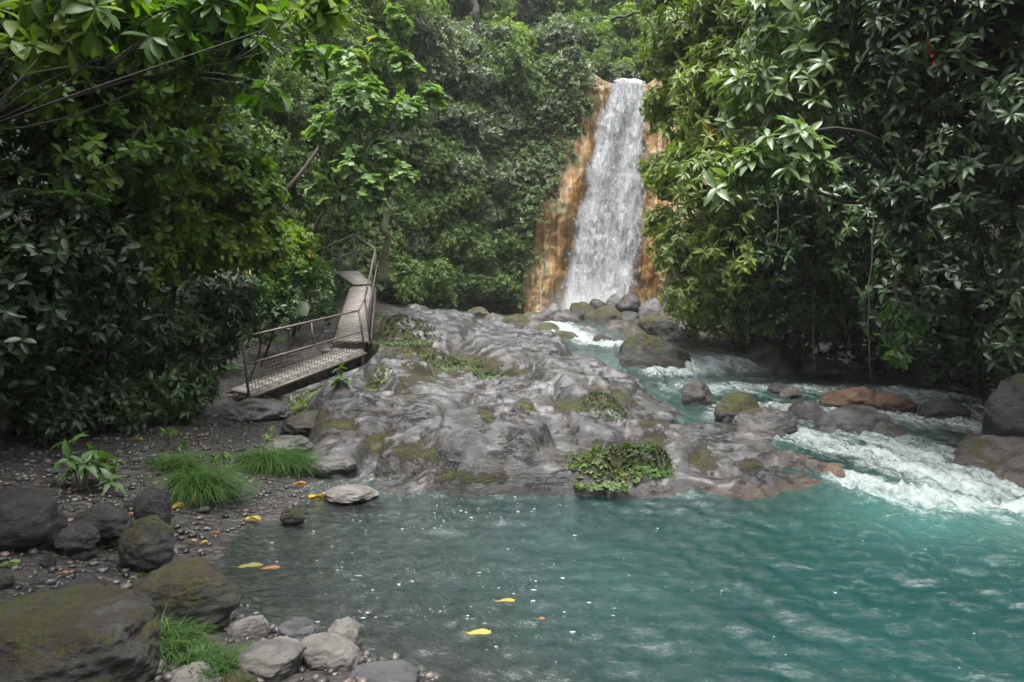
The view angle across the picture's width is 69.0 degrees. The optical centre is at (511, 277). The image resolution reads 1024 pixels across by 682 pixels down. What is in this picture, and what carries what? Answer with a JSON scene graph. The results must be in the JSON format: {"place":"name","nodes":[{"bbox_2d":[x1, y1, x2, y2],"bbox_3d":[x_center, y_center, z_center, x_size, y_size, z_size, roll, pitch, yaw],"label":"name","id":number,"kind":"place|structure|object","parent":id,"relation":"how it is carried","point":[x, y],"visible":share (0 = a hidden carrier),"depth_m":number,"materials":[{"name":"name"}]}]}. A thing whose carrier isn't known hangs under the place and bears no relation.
{"place":"outdoors","nodes":[
{"label":"outdoors","id":0,"kind":"place"},
{"bbox_2d":[0,5,1023,681],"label":"ground","id":1,"kind":"structure","parent":0,"point":[442,649],"depth_m":6.96,"materials":[{"name":"soil"}]},
{"bbox_2d":[0,485,67,551],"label":"boulder","id":2,"kind":"object","parent":1,"relation":"on","point":[30,518],"visible":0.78,"depth_m":5.35,"materials":[{"name":"stone"}]},
{"bbox_2d":[0,354,96,449],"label":"shrub","id":3,"kind":"object","parent":1,"relation":"on","point":[41,412],"visible":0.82,"depth_m":8.27,"materials":[{"name":"green plant"}]},
{"bbox_2d":[53,520,99,555],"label":"boulder","id":4,"kind":"object","parent":1,"relation":"on","point":[78,536],"visible":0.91,"depth_m":5.45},
{"bbox_2d":[0,584,160,681],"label":"boulder","id":5,"kind":"object","parent":1,"relation":"on","point":[90,633],"visible":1,"depth_m":3.44,"materials":[{"name":"stone"}]},
{"bbox_2d":[0,145,165,402],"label":"shrub","id":6,"kind":"object","parent":1,"relation":"on","point":[56,290],"visible":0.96,"depth_m":7.97,"materials":[{"name":"green plant"}]},
{"bbox_2d":[50,431,126,494],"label":"seedling","id":7,"kind":"object","parent":1,"relation":"on","point":[87,462],"visible":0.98,"depth_m":7.02,"materials":[{"name":"green plant"}]},
{"bbox_2d":[0,283,182,433],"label":"shrub","id":8,"kind":"object","parent":1,"relation":"on","point":[123,360],"visible":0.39,"depth_m":9.47,"materials":[{"name":"green plant"}]},
{"bbox_2d":[43,353,157,435],"bbox_3d":[-5.152,1.498,9.191,1.266,1.196,1.179,0,0,0],"label":"shrub","id":9,"kind":"object","parent":1,"relation":"on","point":[114,406],"visible":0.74,"depth_m":9.05,"materials":[{"name":"green plant"}]},
{"bbox_2d":[72,502,133,543],"bbox_3d":[-3.188,1.917,5.817,0.454,0.313,0.371,0,0,0],"label":"boulder","id":10,"kind":"object","parent":1,"relation":"on","point":[109,521],"visible":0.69,"depth_m":5.71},
{"bbox_2d":[0,0,291,243],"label":"tree","id":11,"kind":"object","parent":1,"relation":"on","point":[100,135],"visible":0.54,"depth_m":8.41,"materials":[{"name":"green plant"}]},
{"bbox_2d":[117,514,175,571],"bbox_3d":[-2.717,1.984,5.569,0.407,0.446,0.346,0,0,0],"label":"boulder","id":12,"kind":"object","parent":1,"relation":"on","point":[146,543],"visible":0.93,"depth_m":5.45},
{"bbox_2d":[132,485,171,524],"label":"boulder","id":13,"kind":"object","parent":1,"relation":"on","point":[153,500],"visible":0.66,"depth_m":6.13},
{"bbox_2d":[122,355,208,427],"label":"shrub","id":14,"kind":"object","parent":1,"relation":"on","point":[168,407],"visible":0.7,"depth_m":9.93,"materials":[{"name":"green plant"}]},
{"bbox_2d":[0,0,348,130],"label":"tree","id":15,"kind":"object","parent":1,"relation":"on","point":[118,31],"visible":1,"depth_m":5.33,"materials":[{"name":"green plant"}]},
{"bbox_2d":[131,445,226,475],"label":"grass tuft","id":16,"kind":"object","parent":1,"relation":"on","point":[173,463],"visible":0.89,"depth_m":8.00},
{"bbox_2d":[77,93,296,369],"bbox_3d":[-4.385,-0.222,9.950,2.994,4.605,1.945,0,0,-20],"label":"tree","id":17,"kind":"object","parent":1,"relation":"on","point":[215,220],"visible":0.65,"depth_m":9.70,"materials":[{"name":"green plant"}]},
{"bbox_2d":[131,557,242,633],"bbox_3d":[-2.092,2.014,4.745,0.782,0.415,0.605,0,0,0],"label":"boulder","id":18,"kind":"object","parent":1,"relation":"on","point":[178,586],"visible":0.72,"depth_m":4.57,"materials":[{"name":"stone"}]},
{"bbox_2d":[156,607,227,673],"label":"grass tuft","id":19,"kind":"object","parent":1,"relation":"on","point":[170,639],"visible":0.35,"depth_m":4.30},
{"bbox_2d":[168,351,222,414],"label":"shrub","id":20,"kind":"object","parent":1,"relation":"on","point":[211,383],"visible":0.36,"depth_m":10.77,"materials":[{"name":"green plant"}]},
{"bbox_2d":[168,660,224,681],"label":"stone","id":21,"kind":"object","parent":1,"relation":"on","point":[182,674],"visible":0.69,"depth_m":3.95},
{"bbox_2d":[121,264,275,389],"bbox_3d":[-4.702,0.935,11.031,2.426,2.392,1.518,0,0,-35],"label":"shrub","id":22,"kind":"object","parent":1,"relation":"on","point":[212,308],"visible":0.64,"depth_m":10.95,"materials":[{"name":"green plant"}]},
{"bbox_2d":[132,453,272,513],"bbox_3d":[-2.955,1.995,7.229,1.282,0.433,1.208,0,0,0],"label":"grass tuft","id":23,"kind":"object","parent":1,"relation":"on","point":[194,486],"visible":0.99,"depth_m":7.24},
{"bbox_2d":[160,636,265,681],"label":"grass tuft","id":24,"kind":"object","parent":1,"relation":"on","point":[225,661],"visible":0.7,"depth_m":4.09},
{"bbox_2d":[0,390,451,681],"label":"gravel","id":25,"kind":"structure","parent":1,"relation":"on","point":[55,581],"depth_m":6.89,"materials":[{"name":"gravel"}]},
{"bbox_2d":[350,660,420,681],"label":"stone","id":26,"kind":"object","parent":25,"relation":"on","point":[392,670],"visible":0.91,"depth_m":4.10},
{"bbox_2d":[226,615,268,638],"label":"stone","id":27,"kind":"object","parent":1,"relation":"on","point":[254,627],"visible":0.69,"depth_m":4.61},
{"bbox_2d":[218,398,290,421],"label":"flat rock","id":28,"kind":"object","parent":1,"relation":"on","point":[252,409],"visible":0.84,"depth_m":11.13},
{"bbox_2d":[191,49,339,249],"bbox_3d":[-5.690,-2.844,16.900,3.084,4.911,4.123,0,0,0],"label":"tree","id":29,"kind":"object","parent":1,"relation":"on","point":[298,208],"visible":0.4,"depth_m":16.66,"materials":[{"name":"green plant"}]},
{"bbox_2d":[234,639,306,681],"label":"stone","id":30,"kind":"object","parent":1,"relation":"on","point":[278,659],"visible":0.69,"depth_m":4.07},
{"bbox_2d":[239,282,303,381],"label":"shrub","id":31,"kind":"object","parent":1,"relation":"on","point":[284,303],"visible":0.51,"depth_m":13.44,"materials":[{"name":"green plant"}]},
{"bbox_2d":[212,437,336,480],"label":"grass tuft","id":32,"kind":"object","parent":1,"relation":"on","point":[260,460],"visible":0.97,"depth_m":8.39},
{"bbox_2d":[237,223,337,367],"bbox_3d":[-4.387,0.413,14.306,1.376,2.977,2.486,0,0,12],"label":"shrub","id":33,"kind":"object","parent":1,"relation":"on","point":[298,265],"visible":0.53,"depth_m":14.46,"materials":[{"name":"green plant"}]},
{"bbox_2d":[262,435,313,456],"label":"flat rock","id":34,"kind":"object","parent":1,"relation":"on","point":[285,439],"visible":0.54,"depth_m":9.28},
{"bbox_2d":[198,0,387,252],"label":"tree","id":35,"kind":"object","parent":1,"relation":"on","point":[317,79],"visible":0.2,"depth_m":19.16,"materials":[{"name":"green plant"}]},
{"bbox_2d":[276,616,318,640],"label":"stone","id":36,"kind":"object","parent":1,"relation":"on","point":[299,628],"visible":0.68,"depth_m":4.53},
{"bbox_2d":[280,409,318,437],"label":"flat rock","id":37,"kind":"object","parent":1,"relation":"on","point":[302,423],"visible":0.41,"depth_m":10.28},
{"bbox_2d":[229,234,377,398],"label":"metal walkway","id":38,"kind":"structure","parent":1,"relation":"on","point":[356,320],"depth_m":14.33,"materials":[{"name":"grey metal"}]},
{"bbox_2d":[285,270,338,330],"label":"shrub","id":39,"kind":"object","parent":1,"relation":"on","point":[318,303],"visible":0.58,"depth_m":15.74,"materials":[{"name":"green plant"}]},
{"bbox_2d":[223,0,425,148],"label":"tree","id":40,"kind":"object","parent":1,"relation":"on","point":[374,9],"visible":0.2,"depth_m":24.30,"materials":[{"name":"green plant"}]},
{"bbox_2d":[298,631,361,670],"bbox_3d":[-1.066,2.159,4.298,0.398,0.206,0.334,0,0,0],"label":"stone","id":41,"kind":"object","parent":1,"relation":"on","point":[323,651],"visible":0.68,"depth_m":4.19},
{"bbox_2d":[308,454,357,477],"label":"flat rock","id":42,"kind":"object","parent":1,"relation":"on","point":[343,464],"visible":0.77,"depth_m":8.49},
{"bbox_2d":[328,616,363,650],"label":"stone","id":43,"kind":"object","parent":1,"relation":"on","point":[348,627],"visible":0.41,"depth_m":4.49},
{"bbox_2d":[323,484,378,503],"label":"flat rock","id":44,"kind":"object","parent":1,"relation":"on","point":[345,494],"visible":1,"depth_m":7.62,"materials":[{"name":"stone"}]},
{"bbox_2d":[291,2,451,336],"bbox_3d":[-3.351,-2.029,15.062,4.062,6.950,1.872,0,0,21],"label":"sapling","id":45,"kind":"object","parent":1,"relation":"on","point":[368,107],"visible":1,"depth_m":14.71,"materials":[{"name":"green plant"}]},
{"bbox_2d":[350,200,428,266],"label":"shrub","id":46,"kind":"object","parent":1,"relation":"on","point":[401,241],"visible":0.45,"depth_m":24.72,"materials":[{"name":"green plant"}]},
{"bbox_2d":[377,140,401,284],"bbox_3d":[-3.755,-1.976,22.351,0.736,4.366,0.639,0,0,18],"label":"bare tree","id":47,"kind":"object","parent":1,"relation":"on","point":[383,255],"visible":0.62,"depth_m":22.32,"materials":[{"name":"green plant"}]},
{"bbox_2d":[356,234,430,303],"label":"shrub","id":48,"kind":"object","parent":1,"relation":"on","point":[403,268],"visible":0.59,"depth_m":23.71,"materials":[{"name":"green plant"}]},
{"bbox_2d":[394,254,458,309],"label":"shrub","id":49,"kind":"object","parent":1,"relation":"on","point":[430,290],"visible":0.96,"depth_m":22.27,"materials":[{"name":"green plant"}]},
{"bbox_2d":[397,176,455,232],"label":"shrub","id":50,"kind":"object","parent":1,"relation":"on","point":[437,206],"visible":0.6,"depth_m":26.21,"materials":[{"name":"green plant"}]},
{"bbox_2d":[392,118,463,188],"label":"shrub","id":51,"kind":"object","parent":1,"relation":"on","point":[440,149],"visible":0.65,"depth_m":26.47,"materials":[{"name":"green plant"}]},
{"bbox_2d":[402,6,457,74],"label":"shrub","id":52,"kind":"object","parent":1,"relation":"on","point":[438,34],"visible":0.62,"depth_m":27.27,"materials":[{"name":"green plant"}]},
{"bbox_2d":[406,52,455,104],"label":"shrub","id":53,"kind":"object","parent":1,"relation":"on","point":[437,70],"visible":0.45,"depth_m":27.21,"materials":[{"name":"green plant"}]},
{"bbox_2d":[408,90,470,139],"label":"shrub","id":54,"kind":"object","parent":1,"relation":"on","point":[448,113],"visible":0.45,"depth_m":27.53,"materials":[{"name":"green plant"}]},
{"bbox_2d":[417,208,470,265],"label":"shrub","id":55,"kind":"object","parent":1,"relation":"on","point":[456,240],"visible":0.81,"depth_m":26.38,"materials":[{"name":"green plant"}]},
{"bbox_2d":[412,146,488,219],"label":"shrub","id":56,"kind":"object","parent":1,"relation":"on","point":[468,194],"visible":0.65,"depth_m":26.94,"materials":[{"name":"green plant"}]},
{"bbox_2d":[423,142,487,193],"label":"shrub","id":57,"kind":"object","parent":1,"relation":"on","point":[468,164],"visible":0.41,"depth_m":27.16,"materials":[{"name":"green plant"}]},
{"bbox_2d":[434,252,495,307],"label":"shrub","id":58,"kind":"object","parent":1,"relation":"on","point":[477,286],"visible":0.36,"depth_m":26.90,"materials":[{"name":"green plant"}]},
{"bbox_2d":[439,213,495,268],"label":"shrub","id":59,"kind":"object","parent":1,"relation":"on","point":[477,245],"visible":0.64,"depth_m":26.97,"materials":[{"name":"green plant"}]},
{"bbox_2d":[442,43,497,105],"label":"shrub","id":60,"kind":"object","parent":1,"relation":"on","point":[474,83],"visible":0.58,"depth_m":28.42,"materials":[{"name":"green plant"}]},
{"bbox_2d":[437,93,503,154],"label":"shrub","id":61,"kind":"object","parent":1,"relation":"on","point":[476,119],"visible":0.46,"depth_m":28.35,"materials":[{"name":"green plant"}]},
{"bbox_2d":[450,25,490,59],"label":"shrub","id":62,"kind":"object","parent":1,"relation":"on","point":[476,43],"visible":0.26,"depth_m":28.91,"materials":[{"name":"green plant"}]},
{"bbox_2d":[304,3,657,314],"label":"creepers","id":63,"kind":"object","parent":1,"relation":"on","point":[509,266],"visible":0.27,"depth_m":29.71,"materials":[{"name":"green plant"}]},
{"bbox_2d":[451,0,519,23],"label":"shrub","id":64,"kind":"object","parent":1,"relation":"on","point":[500,10],"visible":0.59,"depth_m":39.43,"materials":[{"name":"green plant"}]},
{"bbox_2d":[456,12,517,54],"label":"shrub","id":65,"kind":"object","parent":1,"relation":"on","point":[499,33],"visible":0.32,"depth_m":31.19,"materials":[{"name":"green plant"}]},
{"bbox_2d":[467,193,507,234],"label":"shrub","id":66,"kind":"object","parent":1,"relation":"on","point":[490,213],"visible":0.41,"depth_m":28.41,"materials":[{"name":"green plant"}]},
{"bbox_2d":[475,265,518,304],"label":"shrub","id":67,"kind":"object","parent":1,"relation":"on","point":[500,283],"visible":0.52,"depth_m":27.96,"materials":[{"name":"green plant"}]},
{"bbox_2d":[479,154,516,201],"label":"shrub","id":68,"kind":"object","parent":1,"relation":"on","point":[496,172],"visible":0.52,"depth_m":28.95,"materials":[{"name":"green plant"}]},
{"bbox_2d":[480,92,529,148],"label":"shrub","id":69,"kind":"object","parent":1,"relation":"on","point":[498,107],"visible":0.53,"depth_m":30.11,"materials":[{"name":"green plant"}]},
{"bbox_2d":[0,61,1014,361],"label":"undergrowth","id":70,"kind":"object","parent":1,"relation":"on","point":[366,229],"visible":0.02,"depth_m":20.57,"materials":[{"name":"green plant"}]},
{"bbox_2d":[493,227,529,259],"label":"shrub","id":71,"kind":"object","parent":1,"relation":"on","point":[505,240],"visible":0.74,"depth_m":28.89,"materials":[{"name":"green plant"}]},
{"bbox_2d":[493,37,556,114],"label":"shrub","id":72,"kind":"object","parent":1,"relation":"on","point":[520,57],"visible":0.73,"depth_m":30.84,"materials":[{"name":"green plant"}]},
{"bbox_2d":[508,146,559,184],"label":"shrub","id":73,"kind":"object","parent":1,"relation":"on","point":[529,170],"visible":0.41,"depth_m":30.15,"materials":[{"name":"green plant"}]},
{"bbox_2d":[502,0,573,24],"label":"shrub","id":74,"kind":"object","parent":1,"relation":"on","point":[526,7],"visible":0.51,"depth_m":41.92,"materials":[{"name":"green plant"}]},
{"bbox_2d":[516,89,567,134],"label":"shrub","id":75,"kind":"object","parent":1,"relation":"on","point":[546,102],"visible":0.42,"depth_m":30.97,"materials":[{"name":"green plant"}]},
{"bbox_2d":[520,12,586,59],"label":"shrub","id":76,"kind":"object","parent":1,"relation":"on","point":[552,37],"visible":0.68,"depth_m":32.88,"materials":[{"name":"green plant"}]},
{"bbox_2d":[530,0,589,22],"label":"shrub","id":77,"kind":"object","parent":1,"relation":"on","point":[579,5],"visible":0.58,"depth_m":41.86,"materials":[{"name":"green plant"}]},
{"bbox_2d":[274,304,846,566],"bbox_3d":[-0.400,2.082,15.020,9.600,2.933,15.840,0,0,0],"label":"rock shelf","id":78,"kind":"object","parent":1,"relation":"on","point":[412,427],"visible":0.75,"depth_m":8.79,"materials":[{"name":"stone"}]},
{"bbox_2d":[370,313,435,345],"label":"rock plant","id":79,"kind":"object","parent":78,"relation":"on","point":[374,342],"visible":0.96,"depth_m":14.68,"materials":[{"name":"green plant"}]},
{"bbox_2d":[564,444,642,491],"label":"rock plant","id":80,"kind":"object","parent":78,"relation":"on","point":[604,484],"visible":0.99,"depth_m":7.86,"materials":[{"name":"green plant"}]},
{"bbox_2d":[622,441,673,479],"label":"rock plant","id":81,"kind":"object","parent":78,"relation":"on","point":[658,472],"visible":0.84,"depth_m":8.03,"materials":[{"name":"green plant"}]},
{"bbox_2d":[541,6,608,54],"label":"shrub","id":82,"kind":"object","parent":1,"relation":"on","point":[588,26],"visible":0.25,"depth_m":34.63,"materials":[{"name":"green plant"}]},
{"bbox_2d":[502,69,712,314],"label":"rock cliff","id":83,"kind":"structure","parent":1,"relation":"on","point":[555,238],"depth_m":30.44,"materials":[{"name":"stone"}]},
{"bbox_2d":[556,73,648,309],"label":"waterfall","id":84,"kind":"structure","parent":83,"relation":"on","point":[605,245],"depth_m":30.33,"materials":[{"name":"grey liquid"}]},
{"bbox_2d":[573,0,648,23],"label":"shrub","id":85,"kind":"object","parent":1,"relation":"on","point":[604,8],"visible":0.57,"depth_m":38.68,"materials":[{"name":"green plant"}]},
{"bbox_2d":[590,1,648,51],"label":"shrub","id":86,"kind":"object","parent":1,"relation":"on","point":[628,29],"visible":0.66,"depth_m":33.93,"materials":[{"name":"green plant"}]},
{"bbox_2d":[613,332,690,387],"bbox_3d":[2.857,1.823,15.237,1.591,1.453,1.291,0,0,0],"label":"boulder","id":87,"kind":"object","parent":1,"relation":"on","point":[637,353],"visible":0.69,"depth_m":14.75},
{"bbox_2d":[636,316,678,335],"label":"boulder","id":88,"kind":"object","parent":1,"relation":"on","point":[651,325],"visible":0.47,"depth_m":19.98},
{"bbox_2d":[658,276,776,345],"bbox_3d":[4.749,0.804,17.396,2.693,1.730,2.321,0,0,13],"label":"shrub","id":89,"kind":"object","parent":1,"relation":"on","point":[729,332],"visible":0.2,"depth_m":17.27,"materials":[{"name":"green plant"}]},
{"bbox_2d":[633,0,808,329],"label":"tree","id":90,"kind":"object","parent":1,"relation":"on","point":[693,53],"visible":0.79,"depth_m":14.26,"materials":[{"name":"green plant"}]},
{"bbox_2d":[736,341,801,377],"bbox_3d":[5.270,1.934,15.369,1.417,1.263,1.235,0,0,0],"label":"boulder","id":91,"kind":"object","parent":1,"relation":"on","point":[768,357],"visible":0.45,"depth_m":14.92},
{"bbox_2d":[720,292,858,365],"bbox_3d":[5.763,0.974,15.546,2.868,1.664,1.743,0,0,21],"label":"shrub","id":92,"kind":"object","parent":1,"relation":"on","point":[797,341],"visible":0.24,"depth_m":15.01,"materials":[{"name":"green plant"}]},
{"bbox_2d":[796,358,850,378],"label":"boulder","id":93,"kind":"object","parent":1,"relation":"on","point":[830,367],"visible":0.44,"depth_m":14.61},
{"bbox_2d":[702,0,968,309],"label":"tree","id":94,"kind":"object","parent":1,"relation":"on","point":[808,84],"visible":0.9,"depth_m":9.35,"materials":[{"name":"green plant"}]},
{"bbox_2d":[872,258,932,371],"bbox_3d":[4.808,0.465,9.177,0.720,1.424,0.480,0,0,0],"label":"hanging branch","id":95,"kind":"object","parent":94,"relation":"hanging from","point":[916,324],"visible":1,"depth_m":9.14,"materials":[{"name":"green plant"}]},
{"bbox_2d":[713,53,975,344],"bbox_3d":[6.351,-1.218,13.199,5.061,5.659,4.207,0,0,0],"label":"tree","id":96,"kind":"object","parent":1,"relation":"on","point":[848,226],"visible":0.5,"depth_m":12.81,"materials":[{"name":"green plant"}]},
{"bbox_2d":[814,404,894,451],"bbox_3d":[4.601,2.026,10.114,1.068,0.614,0.814,0,0,0],"label":"boulder","id":97,"kind":"object","parent":1,"relation":"on","point":[855,419],"visible":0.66,"depth_m":9.83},
{"bbox_2d":[801,277,972,382],"bbox_3d":[7.093,0.866,14.436,3.274,2.342,2.044,0,0,29],"label":"shrub","id":98,"kind":"object","parent":1,"relation":"on","point":[858,334],"visible":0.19,"depth_m":14.20,"materials":[{"name":"green plant"}]},
{"bbox_2d":[793,0,1023,309],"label":"tree","id":99,"kind":"object","parent":1,"relation":"on","point":[960,35],"visible":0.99,"depth_m":8.25,"materials":[{"name":"green plant"}]},
{"bbox_2d":[851,211,1023,386],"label":"shrub","id":100,"kind":"object","parent":1,"relation":"on","point":[989,351],"visible":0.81,"depth_m":10.62,"materials":[{"name":"green plant"}]},
{"bbox_2d":[917,399,971,426],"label":"stone","id":101,"kind":"object","parent":1,"relation":"on","point":[939,409],"visible":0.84,"depth_m":10.55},
{"bbox_2d":[914,322,1023,402],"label":"shrub","id":102,"kind":"object","parent":1,"relation":"on","point":[940,377],"visible":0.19,"depth_m":12.64,"materials":[{"name":"green plant"}]},
{"bbox_2d":[951,434,1023,504],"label":"boulder","id":103,"kind":"object","parent":1,"relation":"on","point":[1001,458],"visible":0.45,"depth_m":8.30,"materials":[{"name":"stone"}]},
{"bbox_2d":[982,373,1023,436],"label":"boulder","id":104,"kind":"object","parent":1,"relation":"on","point":[1003,414],"visible":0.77,"depth_m":9.50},
{"bbox_2d":[216,311,1023,681],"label":"water","id":105,"kind":"structure","parent":0,"point":[828,577],"depth_m":5.80,"materials":[{"name":"teal liquid"}]},
{"bbox_2d":[681,380,714,414],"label":"boulder","id":106,"kind":"object","parent":105,"relation":"in","point":[698,392],"visible":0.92,"depth_m":11.62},
{"bbox_2d":[714,391,759,422],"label":"boulder","id":107,"kind":"object","parent":105,"relation":"in","point":[729,407],"visible":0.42,"depth_m":10.21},
{"bbox_2d":[732,407,797,446],"bbox_3d":[3.341,1.967,9.791,0.872,0.526,0.699,0,0,0],"label":"boulder","id":108,"kind":"object","parent":105,"relation":"in","point":[775,424],"visible":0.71,"depth_m":9.61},
{"bbox_2d":[787,400,826,426],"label":"boulder","id":109,"kind":"object","parent":105,"relation":"in","point":[805,410],"visible":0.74,"depth_m":10.51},
{"bbox_2d":[869,422,910,449],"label":"boulder","id":110,"kind":"object","parent":105,"relation":"in","point":[888,430],"visible":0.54,"depth_m":9.62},
{"bbox_2d":[874,391,917,419],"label":"boulder","id":111,"kind":"object","parent":105,"relation":"in","point":[885,401],"visible":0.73,"depth_m":10.99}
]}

